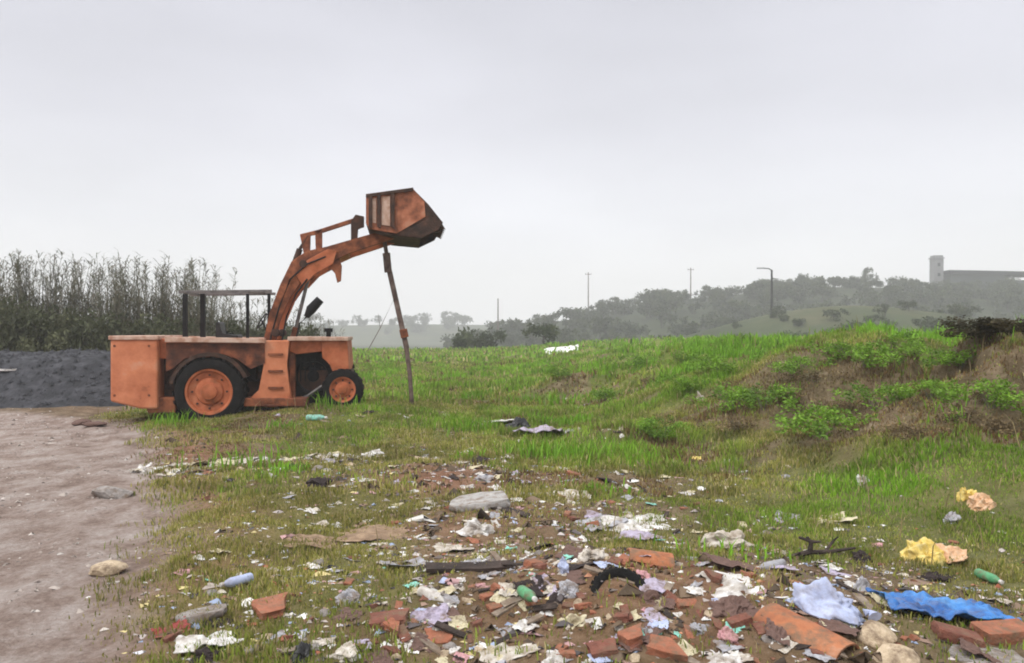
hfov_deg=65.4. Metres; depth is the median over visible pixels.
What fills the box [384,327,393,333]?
tree
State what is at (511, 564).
wood strip
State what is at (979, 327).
brown bush
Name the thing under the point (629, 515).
plastic bag
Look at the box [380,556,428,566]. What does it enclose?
plastic sheet
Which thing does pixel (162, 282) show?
cane clump
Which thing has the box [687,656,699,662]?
wood strip
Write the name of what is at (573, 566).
rag
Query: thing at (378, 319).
tree
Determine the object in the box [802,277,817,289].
tree
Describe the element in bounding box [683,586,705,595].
paper scrap
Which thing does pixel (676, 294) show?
tree
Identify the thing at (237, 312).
cane clump
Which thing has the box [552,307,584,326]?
tree
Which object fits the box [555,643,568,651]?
brick fragment
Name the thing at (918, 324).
tree
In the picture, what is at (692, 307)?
tree
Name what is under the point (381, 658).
rag
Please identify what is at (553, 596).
rag
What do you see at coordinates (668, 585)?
wood strip
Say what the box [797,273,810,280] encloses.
tree
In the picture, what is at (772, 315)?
tree
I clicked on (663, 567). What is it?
brick fragment
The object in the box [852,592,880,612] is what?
wood strip
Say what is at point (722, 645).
paper scrap
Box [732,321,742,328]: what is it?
tree
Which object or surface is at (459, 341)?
tree
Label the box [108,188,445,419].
wheel loader
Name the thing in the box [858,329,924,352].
weed clump
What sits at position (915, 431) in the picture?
dry weed
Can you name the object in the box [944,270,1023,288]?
shed
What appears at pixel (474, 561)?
paper scrap
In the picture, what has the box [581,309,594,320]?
tree
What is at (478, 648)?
stone
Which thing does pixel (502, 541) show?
paper scrap
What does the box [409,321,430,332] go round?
tree
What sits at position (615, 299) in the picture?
tree
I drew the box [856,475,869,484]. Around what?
plastic bag
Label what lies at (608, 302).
tree
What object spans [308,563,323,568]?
paper scrap
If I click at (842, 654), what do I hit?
wood strip
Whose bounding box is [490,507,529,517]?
plank
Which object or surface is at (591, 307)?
tree
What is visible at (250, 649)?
stone
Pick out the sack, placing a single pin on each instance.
(821, 597)
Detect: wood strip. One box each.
[278,646,295,653]
[410,633,441,655]
[417,564,425,572]
[434,620,467,638]
[448,553,485,556]
[477,587,489,592]
[489,551,500,560]
[491,602,517,616]
[491,623,531,644]
[500,595,523,607]
[501,562,522,565]
[526,603,556,611]
[526,613,543,623]
[540,554,552,559]
[583,564,634,584]
[653,604,663,609]
[659,582,673,597]
[661,607,683,622]
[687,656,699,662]
[795,643,810,649]
[836,580,866,595]
[840,650,846,658]
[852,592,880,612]
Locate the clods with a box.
[151,425,1022,662]
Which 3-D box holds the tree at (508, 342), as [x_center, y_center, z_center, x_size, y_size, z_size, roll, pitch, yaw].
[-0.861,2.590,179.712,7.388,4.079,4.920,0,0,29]
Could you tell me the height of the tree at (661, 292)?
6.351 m
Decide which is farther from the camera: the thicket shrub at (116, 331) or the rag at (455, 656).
the thicket shrub at (116, 331)
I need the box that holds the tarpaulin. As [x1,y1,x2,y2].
[865,587,1021,620]
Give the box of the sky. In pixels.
[0,0,1023,324]
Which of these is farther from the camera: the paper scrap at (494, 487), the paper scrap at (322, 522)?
the paper scrap at (494, 487)
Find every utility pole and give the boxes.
[497,298,498,330]
[585,272,590,307]
[687,268,693,296]
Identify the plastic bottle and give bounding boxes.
[219,573,253,587]
[306,415,327,420]
[417,586,444,602]
[517,585,537,601]
[757,559,786,569]
[974,569,1003,584]
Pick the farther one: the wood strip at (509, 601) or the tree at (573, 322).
the tree at (573, 322)
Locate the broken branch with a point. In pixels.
(809, 551)
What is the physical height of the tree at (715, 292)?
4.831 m
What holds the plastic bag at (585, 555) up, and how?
on the ground at (62, 639)
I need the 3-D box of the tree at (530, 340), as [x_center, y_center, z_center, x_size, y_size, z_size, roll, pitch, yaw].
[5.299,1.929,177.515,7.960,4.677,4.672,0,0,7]
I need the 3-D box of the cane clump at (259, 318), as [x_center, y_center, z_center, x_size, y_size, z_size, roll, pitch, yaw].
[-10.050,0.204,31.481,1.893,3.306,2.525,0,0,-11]
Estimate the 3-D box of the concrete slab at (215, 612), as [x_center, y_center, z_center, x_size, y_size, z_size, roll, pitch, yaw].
[-1.850,1.682,4.737,0.308,0.046,0.297,-8,-7,-9]
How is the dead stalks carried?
on the ground at (62, 639)
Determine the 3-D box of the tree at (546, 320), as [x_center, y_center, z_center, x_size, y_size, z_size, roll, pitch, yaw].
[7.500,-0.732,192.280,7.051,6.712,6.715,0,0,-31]
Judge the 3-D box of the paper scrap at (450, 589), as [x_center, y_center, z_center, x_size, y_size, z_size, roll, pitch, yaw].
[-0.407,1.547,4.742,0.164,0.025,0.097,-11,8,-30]
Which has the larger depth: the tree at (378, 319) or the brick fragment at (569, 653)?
the tree at (378, 319)
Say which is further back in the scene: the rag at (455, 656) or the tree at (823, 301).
the tree at (823, 301)
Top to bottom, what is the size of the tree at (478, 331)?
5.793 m
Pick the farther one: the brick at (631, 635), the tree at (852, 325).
the tree at (852, 325)
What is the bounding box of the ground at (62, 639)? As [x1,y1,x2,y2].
[0,287,1023,662]
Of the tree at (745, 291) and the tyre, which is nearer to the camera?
the tyre
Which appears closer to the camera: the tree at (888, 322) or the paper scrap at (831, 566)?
the paper scrap at (831, 566)
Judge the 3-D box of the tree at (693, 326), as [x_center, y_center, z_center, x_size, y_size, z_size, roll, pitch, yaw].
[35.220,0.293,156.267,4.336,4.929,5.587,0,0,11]
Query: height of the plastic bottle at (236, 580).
0.065 m
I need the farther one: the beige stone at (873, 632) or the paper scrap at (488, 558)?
the paper scrap at (488, 558)
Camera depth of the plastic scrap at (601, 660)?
4.04 m
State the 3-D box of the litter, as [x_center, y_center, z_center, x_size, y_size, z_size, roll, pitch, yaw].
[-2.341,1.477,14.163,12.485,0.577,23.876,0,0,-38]
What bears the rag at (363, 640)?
on the ground at (62, 639)
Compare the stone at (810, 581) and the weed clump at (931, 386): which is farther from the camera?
the weed clump at (931, 386)
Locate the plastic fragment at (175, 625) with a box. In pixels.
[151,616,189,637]
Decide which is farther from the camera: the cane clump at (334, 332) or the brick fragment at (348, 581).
the cane clump at (334, 332)
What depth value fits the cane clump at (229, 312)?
32.55 m
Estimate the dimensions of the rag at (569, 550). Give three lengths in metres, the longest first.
0.235 x 0.204 x 0.047 m
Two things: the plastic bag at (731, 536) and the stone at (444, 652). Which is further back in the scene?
the plastic bag at (731, 536)
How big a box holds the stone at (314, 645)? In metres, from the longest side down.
0.100 x 0.082 x 0.045 m
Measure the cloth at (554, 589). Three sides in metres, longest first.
0.308 x 0.256 x 0.054 m
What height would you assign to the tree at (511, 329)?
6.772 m
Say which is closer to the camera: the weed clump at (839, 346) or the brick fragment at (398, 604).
the brick fragment at (398, 604)
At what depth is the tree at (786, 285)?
226.53 m
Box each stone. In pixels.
[88,560,128,576]
[91,485,132,498]
[205,589,216,595]
[244,644,258,652]
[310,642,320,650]
[311,465,322,470]
[313,559,323,564]
[319,609,330,616]
[391,653,401,658]
[440,649,448,656]
[442,642,456,648]
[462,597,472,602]
[473,646,482,651]
[533,550,544,554]
[573,598,581,608]
[629,653,639,661]
[704,610,712,617]
[761,634,771,642]
[803,579,813,583]
[856,619,897,648]
[873,643,920,662]
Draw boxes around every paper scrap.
[138,462,151,468]
[168,469,179,476]
[190,460,207,464]
[208,548,231,552]
[218,459,240,464]
[263,629,290,643]
[304,507,316,513]
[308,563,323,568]
[312,636,336,645]
[314,520,328,525]
[364,449,383,454]
[404,638,413,650]
[409,587,418,594]
[435,584,455,597]
[435,656,447,662]
[443,594,459,609]
[448,615,467,629]
[449,646,461,653]
[460,558,487,563]
[477,571,500,578]
[486,556,494,560]
[486,645,502,659]
[487,484,499,489]
[490,511,499,519]
[490,588,514,602]
[491,519,500,526]
[494,539,505,543]
[497,626,511,636]
[498,582,517,596]
[510,527,525,531]
[512,619,539,632]
[518,600,526,610]
[545,611,553,615]
[551,559,570,565]
[569,535,589,542]
[585,617,601,629]
[613,602,622,609]
[614,625,623,630]
[621,494,633,499]
[622,609,641,624]
[673,612,682,616]
[677,639,699,656]
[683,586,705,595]
[690,580,702,586]
[694,561,711,566]
[713,640,744,652]
[738,652,753,661]
[772,636,797,653]
[802,648,838,661]
[821,563,843,570]
[844,581,855,586]
[988,597,1012,604]
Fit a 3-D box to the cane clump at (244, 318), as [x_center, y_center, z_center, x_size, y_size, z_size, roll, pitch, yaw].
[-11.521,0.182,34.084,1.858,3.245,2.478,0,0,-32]
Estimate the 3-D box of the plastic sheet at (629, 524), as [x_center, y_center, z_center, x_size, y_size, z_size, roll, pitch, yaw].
[1.077,1.692,6.999,0.678,0.076,0.558,-1,5,-6]
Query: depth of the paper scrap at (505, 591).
4.73 m
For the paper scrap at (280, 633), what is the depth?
4.40 m
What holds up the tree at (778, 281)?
on the ground at (62, 639)
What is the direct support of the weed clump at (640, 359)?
on the ground at (62, 639)
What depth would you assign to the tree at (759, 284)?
224.18 m
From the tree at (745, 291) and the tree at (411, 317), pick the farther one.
the tree at (411, 317)
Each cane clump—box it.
[0,248,42,313]
[0,251,36,307]
[0,259,10,295]
[0,263,23,305]
[2,256,55,318]
[4,260,81,321]
[16,263,69,312]
[31,249,109,319]
[40,255,84,319]
[56,253,99,316]
[57,258,136,321]
[76,252,132,322]
[89,255,144,334]
[96,248,150,323]
[107,255,164,321]
[109,258,187,330]
[131,251,191,333]
[140,264,221,335]
[147,262,180,325]
[173,258,236,336]
[174,257,219,322]
[194,272,237,326]
[200,288,244,325]
[218,300,258,329]
[232,297,255,329]
[238,296,266,330]
[257,296,286,327]
[288,304,299,328]
[290,309,316,334]
[309,315,326,335]
[318,318,346,335]
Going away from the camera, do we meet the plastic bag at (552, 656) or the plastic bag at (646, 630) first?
the plastic bag at (552, 656)
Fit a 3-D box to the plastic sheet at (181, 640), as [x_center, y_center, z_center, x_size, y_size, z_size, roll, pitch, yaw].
[-1.645,1.656,4.272,0.346,0.077,0.290,-1,-6,-28]
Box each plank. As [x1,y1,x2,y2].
[425,559,514,572]
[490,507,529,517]
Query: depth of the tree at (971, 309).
120.45 m
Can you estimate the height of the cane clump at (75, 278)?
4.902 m
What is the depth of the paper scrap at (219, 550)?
5.97 m
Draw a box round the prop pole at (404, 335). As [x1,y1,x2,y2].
[383,242,413,403]
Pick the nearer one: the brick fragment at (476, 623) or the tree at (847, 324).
the brick fragment at (476, 623)
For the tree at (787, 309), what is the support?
on the ground at (62, 639)
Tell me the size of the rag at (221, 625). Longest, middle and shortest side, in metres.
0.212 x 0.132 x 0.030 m
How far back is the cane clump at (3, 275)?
29.69 m
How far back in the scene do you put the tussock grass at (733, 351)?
14.04 m
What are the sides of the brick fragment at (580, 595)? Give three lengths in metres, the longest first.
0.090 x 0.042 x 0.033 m
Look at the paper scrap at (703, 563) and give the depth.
5.06 m
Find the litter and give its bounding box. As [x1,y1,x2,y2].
[22,407,1023,662]
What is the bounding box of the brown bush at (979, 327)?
[934,315,1023,338]
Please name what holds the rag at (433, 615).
on the ground at (62, 639)
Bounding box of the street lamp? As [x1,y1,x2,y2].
[757,268,772,313]
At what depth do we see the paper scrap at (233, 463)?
10.16 m
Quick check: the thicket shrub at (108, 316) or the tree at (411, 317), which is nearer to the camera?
the thicket shrub at (108, 316)
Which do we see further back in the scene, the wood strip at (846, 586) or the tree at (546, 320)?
the tree at (546, 320)
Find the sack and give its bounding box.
[783,577,881,626]
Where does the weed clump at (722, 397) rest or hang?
on the ground at (62, 639)
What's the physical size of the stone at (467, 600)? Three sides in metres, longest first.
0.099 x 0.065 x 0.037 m
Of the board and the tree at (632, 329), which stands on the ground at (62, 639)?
the tree at (632, 329)
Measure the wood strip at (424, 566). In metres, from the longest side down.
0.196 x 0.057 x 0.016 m
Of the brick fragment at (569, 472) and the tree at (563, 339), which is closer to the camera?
the brick fragment at (569, 472)
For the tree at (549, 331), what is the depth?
75.24 m
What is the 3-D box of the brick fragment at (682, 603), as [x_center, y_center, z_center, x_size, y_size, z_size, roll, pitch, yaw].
[1.003,1.561,4.561,0.132,0.033,0.063,4,23,-14]
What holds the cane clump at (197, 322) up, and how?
on the ground at (62, 639)
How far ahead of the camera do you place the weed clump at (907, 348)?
11.97 m
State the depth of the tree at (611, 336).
165.50 m
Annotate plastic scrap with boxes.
[173,568,191,575]
[403,581,419,587]
[439,577,447,583]
[453,651,470,662]
[477,583,490,587]
[587,653,612,662]
[594,561,620,567]
[646,619,668,628]
[725,621,744,632]
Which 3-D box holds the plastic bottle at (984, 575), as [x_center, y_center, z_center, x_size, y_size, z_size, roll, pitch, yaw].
[3.325,1.712,5.545,0.066,0.065,0.230,0,0,-10]
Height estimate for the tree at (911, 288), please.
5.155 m
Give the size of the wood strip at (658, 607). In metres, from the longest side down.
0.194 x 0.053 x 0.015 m
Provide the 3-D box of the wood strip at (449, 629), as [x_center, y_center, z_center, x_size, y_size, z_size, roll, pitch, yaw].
[-0.277,1.659,4.369,0.314,0.016,0.047,18,15,12]
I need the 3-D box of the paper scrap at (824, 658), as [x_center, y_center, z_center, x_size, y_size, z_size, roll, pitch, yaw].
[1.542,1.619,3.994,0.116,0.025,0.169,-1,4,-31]
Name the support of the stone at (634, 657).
on the ground at (62, 639)
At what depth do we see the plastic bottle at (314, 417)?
13.98 m
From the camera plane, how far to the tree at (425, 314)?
508.84 m
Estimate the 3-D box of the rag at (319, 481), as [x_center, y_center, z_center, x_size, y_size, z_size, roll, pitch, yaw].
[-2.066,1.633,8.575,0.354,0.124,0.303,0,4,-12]
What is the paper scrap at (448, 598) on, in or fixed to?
on the ground at (62, 639)
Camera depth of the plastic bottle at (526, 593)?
4.58 m
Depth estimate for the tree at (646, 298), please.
232.90 m
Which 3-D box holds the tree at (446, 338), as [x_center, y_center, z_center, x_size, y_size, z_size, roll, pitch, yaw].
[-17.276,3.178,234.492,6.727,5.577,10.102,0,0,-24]
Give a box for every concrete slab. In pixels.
[175,603,227,623]
[449,490,510,512]
[947,644,1023,662]
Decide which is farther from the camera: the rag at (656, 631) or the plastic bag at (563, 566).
the plastic bag at (563, 566)
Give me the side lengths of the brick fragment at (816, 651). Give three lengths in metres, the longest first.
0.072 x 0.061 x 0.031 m
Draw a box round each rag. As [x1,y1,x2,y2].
[188,646,225,662]
[192,618,232,627]
[306,477,332,486]
[332,607,365,620]
[354,639,371,650]
[364,649,393,662]
[409,632,434,652]
[410,603,451,627]
[412,509,423,514]
[445,606,459,623]
[453,649,473,659]
[470,455,487,462]
[512,575,546,596]
[531,573,552,588]
[546,592,564,606]
[555,545,593,561]
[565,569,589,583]
[568,561,596,570]
[585,510,605,517]
[617,641,641,651]
[634,587,659,604]
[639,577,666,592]
[640,607,666,622]
[642,623,666,643]
[653,596,675,609]
[705,561,736,569]
[705,595,758,617]
[744,552,761,558]
[765,617,790,645]
[770,565,798,569]
[774,510,799,523]
[818,618,860,635]
[819,566,851,575]
[850,549,872,564]
[920,571,956,582]
[957,638,1001,662]
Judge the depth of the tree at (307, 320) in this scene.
507.75 m
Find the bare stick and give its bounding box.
[367,308,389,350]
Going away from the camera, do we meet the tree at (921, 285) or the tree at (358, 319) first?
the tree at (921, 285)
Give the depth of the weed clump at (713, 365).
15.10 m
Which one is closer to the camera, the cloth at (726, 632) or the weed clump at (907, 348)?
the cloth at (726, 632)
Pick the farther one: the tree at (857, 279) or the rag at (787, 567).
the tree at (857, 279)
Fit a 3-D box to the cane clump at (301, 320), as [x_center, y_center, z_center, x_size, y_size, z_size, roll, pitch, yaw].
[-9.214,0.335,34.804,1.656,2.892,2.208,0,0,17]
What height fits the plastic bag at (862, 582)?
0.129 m
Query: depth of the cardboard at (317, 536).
6.55 m
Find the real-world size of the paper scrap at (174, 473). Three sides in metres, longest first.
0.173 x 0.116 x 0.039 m
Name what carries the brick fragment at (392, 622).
on the ground at (62, 639)
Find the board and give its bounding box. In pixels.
[0,369,15,370]
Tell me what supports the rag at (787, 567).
on the ground at (62, 639)
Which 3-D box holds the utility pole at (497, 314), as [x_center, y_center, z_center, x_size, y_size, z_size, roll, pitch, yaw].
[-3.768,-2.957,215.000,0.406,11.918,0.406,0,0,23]
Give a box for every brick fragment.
[162,631,181,642]
[283,635,293,641]
[343,577,353,584]
[369,602,379,608]
[381,645,401,654]
[383,617,399,635]
[394,600,402,608]
[397,623,411,642]
[419,595,427,600]
[466,537,480,543]
[467,635,472,643]
[470,618,483,626]
[479,592,494,601]
[486,602,502,613]
[490,582,504,590]
[517,565,531,570]
[523,559,542,565]
[524,599,538,605]
[532,562,547,569]
[542,624,548,630]
[554,649,575,658]
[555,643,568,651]
[562,602,572,608]
[563,510,571,516]
[567,470,580,475]
[567,516,580,520]
[573,602,591,609]
[576,592,585,599]
[586,520,598,525]
[607,556,622,564]
[613,611,630,622]
[615,553,632,565]
[619,604,633,622]
[630,643,640,651]
[656,565,666,569]
[661,589,679,600]
[675,598,696,608]
[683,624,695,638]
[696,609,703,617]
[704,569,723,582]
[710,616,725,629]
[725,612,752,628]
[734,643,745,651]
[740,570,756,578]
[750,655,759,662]
[752,621,768,635]
[789,579,803,585]
[811,648,824,654]
[900,635,907,641]
[908,634,919,640]
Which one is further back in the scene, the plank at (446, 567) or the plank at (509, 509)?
the plank at (509, 509)
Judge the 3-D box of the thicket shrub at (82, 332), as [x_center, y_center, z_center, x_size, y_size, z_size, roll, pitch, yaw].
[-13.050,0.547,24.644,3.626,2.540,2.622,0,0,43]
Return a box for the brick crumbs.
[192,470,1023,662]
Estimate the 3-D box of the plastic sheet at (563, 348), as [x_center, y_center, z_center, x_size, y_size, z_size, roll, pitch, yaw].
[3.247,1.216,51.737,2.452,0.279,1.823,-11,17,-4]
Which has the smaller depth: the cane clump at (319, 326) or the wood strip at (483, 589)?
the wood strip at (483, 589)
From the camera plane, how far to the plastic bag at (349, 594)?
4.89 m
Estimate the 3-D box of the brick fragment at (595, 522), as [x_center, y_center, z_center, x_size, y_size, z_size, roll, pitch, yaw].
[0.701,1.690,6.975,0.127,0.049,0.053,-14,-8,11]
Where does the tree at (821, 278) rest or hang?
on the ground at (62, 639)
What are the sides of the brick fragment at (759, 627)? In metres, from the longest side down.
0.103 x 0.068 x 0.038 m
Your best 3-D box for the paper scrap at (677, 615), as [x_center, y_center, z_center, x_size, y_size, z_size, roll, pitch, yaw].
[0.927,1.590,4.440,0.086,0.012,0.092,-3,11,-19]
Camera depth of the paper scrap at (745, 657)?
4.00 m
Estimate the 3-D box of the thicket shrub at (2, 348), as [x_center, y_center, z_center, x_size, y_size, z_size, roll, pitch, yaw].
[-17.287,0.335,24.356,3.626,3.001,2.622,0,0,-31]
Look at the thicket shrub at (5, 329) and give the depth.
24.48 m
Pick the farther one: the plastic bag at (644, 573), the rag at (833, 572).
the rag at (833, 572)
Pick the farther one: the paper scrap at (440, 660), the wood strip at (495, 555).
the wood strip at (495, 555)
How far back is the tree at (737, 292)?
243.14 m
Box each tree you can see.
[303,312,322,324]
[335,319,348,325]
[351,315,362,323]
[356,318,368,326]
[370,315,382,322]
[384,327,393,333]
[387,318,397,325]
[402,315,418,321]
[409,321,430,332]
[417,312,430,320]
[420,316,431,327]
[440,319,456,329]
[440,333,454,347]
[441,310,453,320]
[443,341,455,347]
[446,312,459,324]
[450,316,472,326]
[451,326,506,347]
[451,331,473,348]
[470,328,496,337]
[484,320,501,330]
[494,334,522,346]
[498,317,522,333]
[514,318,533,333]
[519,333,550,345]
[521,323,536,336]
[521,323,559,343]
[530,313,542,322]
[533,315,558,326]
[540,313,558,323]
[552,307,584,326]
[555,326,579,343]
[561,318,578,328]
[574,332,590,341]
[578,330,589,340]
[579,315,611,338]
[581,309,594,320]
[588,303,607,310]
[593,314,621,337]
[596,301,615,318]
[600,330,625,340]
[603,296,620,310]
[606,300,624,314]
[610,303,635,315]
[615,320,635,334]
[620,299,631,310]
[624,324,650,336]
[625,332,649,339]
[628,296,640,304]
[634,291,651,300]
[635,299,656,318]
[639,288,667,299]
[639,294,651,301]
[650,292,674,302]
[651,304,677,327]
[657,296,685,315]
[667,315,690,334]
[668,323,685,336]
[671,292,683,300]
[675,290,690,301]
[680,321,701,335]
[686,302,706,313]
[688,294,707,303]
[693,284,714,300]
[701,285,723,296]
[708,290,727,298]
[710,314,742,327]
[711,286,738,298]
[731,285,741,295]
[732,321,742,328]
[742,286,749,296]
[745,283,769,300]
[749,280,778,298]
[759,278,784,284]
[769,309,777,317]
[771,305,786,315]
[775,281,806,296]
[776,304,794,310]
[778,315,789,321]
[781,330,808,336]
[791,317,805,325]
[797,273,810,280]
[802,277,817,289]
[802,281,830,301]
[810,298,833,306]
[812,301,838,307]
[814,275,830,291]
[822,301,844,306]
[823,308,850,320]
[824,277,843,287]
[824,286,840,297]
[833,319,861,328]
[837,280,856,287]
[838,320,866,329]
[841,294,856,305]
[848,275,866,285]
[854,280,873,291]
[859,279,881,288]
[861,267,879,281]
[862,314,886,323]
[872,304,888,315]
[875,281,884,287]
[875,288,902,304]
[880,284,904,303]
[882,319,898,324]
[885,275,907,285]
[889,296,909,305]
[889,303,919,309]
[897,300,917,309]
[900,280,923,292]
[903,278,918,282]
[909,280,928,290]
[911,281,928,289]
[912,316,947,328]
[916,316,949,331]
[930,281,944,286]
[941,301,984,315]
[946,303,963,315]
[955,303,975,315]
[957,308,971,318]
[958,306,980,317]
[992,309,1015,320]
[1012,306,1023,316]
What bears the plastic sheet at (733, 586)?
on the ground at (62, 639)
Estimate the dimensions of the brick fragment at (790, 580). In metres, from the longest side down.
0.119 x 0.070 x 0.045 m
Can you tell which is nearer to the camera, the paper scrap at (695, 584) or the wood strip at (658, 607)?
the wood strip at (658, 607)
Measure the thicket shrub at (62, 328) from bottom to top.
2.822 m
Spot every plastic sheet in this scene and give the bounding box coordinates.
[173,630,241,653]
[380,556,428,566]
[432,542,475,551]
[475,642,540,662]
[482,419,513,423]
[544,344,578,353]
[547,489,591,503]
[568,513,627,531]
[599,513,675,532]
[698,571,774,599]
[816,511,857,523]
[865,592,887,604]
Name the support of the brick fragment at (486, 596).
on the ground at (62, 639)
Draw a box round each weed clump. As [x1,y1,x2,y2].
[540,363,574,377]
[578,386,634,400]
[618,352,654,366]
[632,415,692,439]
[650,372,710,390]
[652,347,721,366]
[681,380,777,412]
[685,353,760,372]
[724,382,805,412]
[768,352,837,374]
[769,396,879,439]
[803,339,920,367]
[811,337,870,356]
[831,380,913,411]
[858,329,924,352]
[884,340,957,358]
[889,376,954,398]
[913,343,979,370]
[930,374,1023,410]
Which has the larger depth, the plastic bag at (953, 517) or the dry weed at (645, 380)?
the dry weed at (645, 380)
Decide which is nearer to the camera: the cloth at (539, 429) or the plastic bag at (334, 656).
the plastic bag at (334, 656)
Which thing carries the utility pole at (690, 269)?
on the ground at (62, 639)
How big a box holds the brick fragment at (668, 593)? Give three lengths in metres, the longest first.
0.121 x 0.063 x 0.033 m
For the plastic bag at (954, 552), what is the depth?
6.06 m
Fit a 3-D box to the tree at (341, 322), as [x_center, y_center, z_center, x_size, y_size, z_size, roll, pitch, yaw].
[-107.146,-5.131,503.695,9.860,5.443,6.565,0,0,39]
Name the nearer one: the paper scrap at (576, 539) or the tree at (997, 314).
the paper scrap at (576, 539)
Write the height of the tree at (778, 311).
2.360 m
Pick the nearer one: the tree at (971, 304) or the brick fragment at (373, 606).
the brick fragment at (373, 606)
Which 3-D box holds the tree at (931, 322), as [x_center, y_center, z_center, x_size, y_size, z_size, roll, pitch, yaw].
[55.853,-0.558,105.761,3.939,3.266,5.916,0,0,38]
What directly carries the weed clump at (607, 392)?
on the ground at (62, 639)
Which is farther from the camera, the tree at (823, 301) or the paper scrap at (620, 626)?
the tree at (823, 301)
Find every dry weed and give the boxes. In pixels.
[628,375,656,383]
[694,414,760,431]
[772,386,824,402]
[778,366,853,381]
[818,399,869,410]
[871,420,960,439]
[924,406,993,423]
[967,388,1004,400]
[976,414,1023,436]
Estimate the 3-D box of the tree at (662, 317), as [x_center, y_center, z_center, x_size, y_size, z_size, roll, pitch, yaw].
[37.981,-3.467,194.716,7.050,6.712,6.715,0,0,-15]
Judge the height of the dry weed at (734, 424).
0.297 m
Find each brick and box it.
[251,592,287,619]
[368,608,409,628]
[424,626,459,643]
[585,637,618,658]
[617,623,642,645]
[646,634,687,661]
[930,620,986,647]
[969,618,1023,645]
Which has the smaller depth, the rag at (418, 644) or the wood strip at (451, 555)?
the rag at (418, 644)
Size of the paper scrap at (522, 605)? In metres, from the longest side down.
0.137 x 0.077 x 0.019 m
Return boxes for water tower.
[928,255,944,285]
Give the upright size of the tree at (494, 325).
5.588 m
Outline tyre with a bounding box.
[589,566,645,592]
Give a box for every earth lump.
[72,419,91,425]
[81,421,106,426]
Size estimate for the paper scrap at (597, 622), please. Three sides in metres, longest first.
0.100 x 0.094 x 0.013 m
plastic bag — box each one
[140,469,153,473]
[290,641,311,662]
[327,654,344,662]
[335,588,360,604]
[335,641,357,661]
[456,518,494,536]
[475,475,493,482]
[505,417,529,428]
[541,649,565,662]
[543,584,554,593]
[557,556,568,573]
[557,569,566,575]
[557,579,578,597]
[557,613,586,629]
[578,547,608,562]
[623,513,634,518]
[636,569,649,578]
[641,627,652,633]
[689,622,709,635]
[701,529,753,550]
[706,650,742,662]
[851,576,870,590]
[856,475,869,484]
[898,537,946,564]
[935,543,967,563]
[943,511,960,523]
[956,487,976,501]
[967,492,996,510]
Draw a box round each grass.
[59,322,1023,662]
[145,314,1023,572]
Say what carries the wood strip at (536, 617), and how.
on the ground at (62, 639)
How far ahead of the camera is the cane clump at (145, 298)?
27.02 m
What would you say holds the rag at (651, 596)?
on the ground at (62, 639)
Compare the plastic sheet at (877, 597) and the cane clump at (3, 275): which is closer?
the plastic sheet at (877, 597)
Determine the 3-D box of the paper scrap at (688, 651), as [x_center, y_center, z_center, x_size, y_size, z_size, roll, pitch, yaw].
[0.895,1.643,4.127,0.111,0.024,0.128,-16,21,-41]
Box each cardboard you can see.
[284,533,341,549]
[336,524,409,541]
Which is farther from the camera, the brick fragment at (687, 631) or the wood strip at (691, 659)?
the brick fragment at (687, 631)
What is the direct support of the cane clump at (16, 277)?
on the ground at (62, 639)
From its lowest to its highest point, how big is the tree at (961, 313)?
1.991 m
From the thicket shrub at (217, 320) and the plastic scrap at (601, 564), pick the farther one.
the thicket shrub at (217, 320)
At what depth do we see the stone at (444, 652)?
4.23 m
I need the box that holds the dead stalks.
[98,317,1023,578]
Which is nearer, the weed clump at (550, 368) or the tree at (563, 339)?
the weed clump at (550, 368)
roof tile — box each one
[627,548,674,568]
[753,603,859,659]
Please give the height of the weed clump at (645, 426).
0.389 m
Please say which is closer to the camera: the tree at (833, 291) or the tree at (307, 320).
the tree at (833, 291)
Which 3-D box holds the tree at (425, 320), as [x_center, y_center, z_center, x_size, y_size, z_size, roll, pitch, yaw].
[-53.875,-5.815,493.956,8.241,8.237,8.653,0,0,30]
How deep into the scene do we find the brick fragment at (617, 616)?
4.36 m
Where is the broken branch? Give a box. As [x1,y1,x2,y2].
[791,536,855,558]
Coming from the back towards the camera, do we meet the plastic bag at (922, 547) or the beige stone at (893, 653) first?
the plastic bag at (922, 547)
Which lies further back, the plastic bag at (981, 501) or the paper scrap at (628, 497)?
the paper scrap at (628, 497)
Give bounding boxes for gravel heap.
[0,347,125,408]
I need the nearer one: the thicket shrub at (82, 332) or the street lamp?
the thicket shrub at (82, 332)
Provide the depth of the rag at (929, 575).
5.55 m
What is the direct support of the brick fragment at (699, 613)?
on the ground at (62, 639)
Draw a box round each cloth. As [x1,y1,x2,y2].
[513,425,579,433]
[547,585,557,596]
[612,529,662,539]
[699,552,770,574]
[717,626,738,643]
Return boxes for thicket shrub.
[0,290,42,351]
[0,295,32,350]
[0,302,14,350]
[2,299,44,351]
[11,303,95,351]
[28,308,113,351]
[31,303,102,350]
[70,313,190,350]
[81,310,136,350]
[88,308,175,347]
[145,313,199,336]
[206,316,244,336]
[222,316,291,337]
[243,321,319,336]
[283,322,312,339]
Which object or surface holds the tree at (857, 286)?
on the ground at (62, 639)
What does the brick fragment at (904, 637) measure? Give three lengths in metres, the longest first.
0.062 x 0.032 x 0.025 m
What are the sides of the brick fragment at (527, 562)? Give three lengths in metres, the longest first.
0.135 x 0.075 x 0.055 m

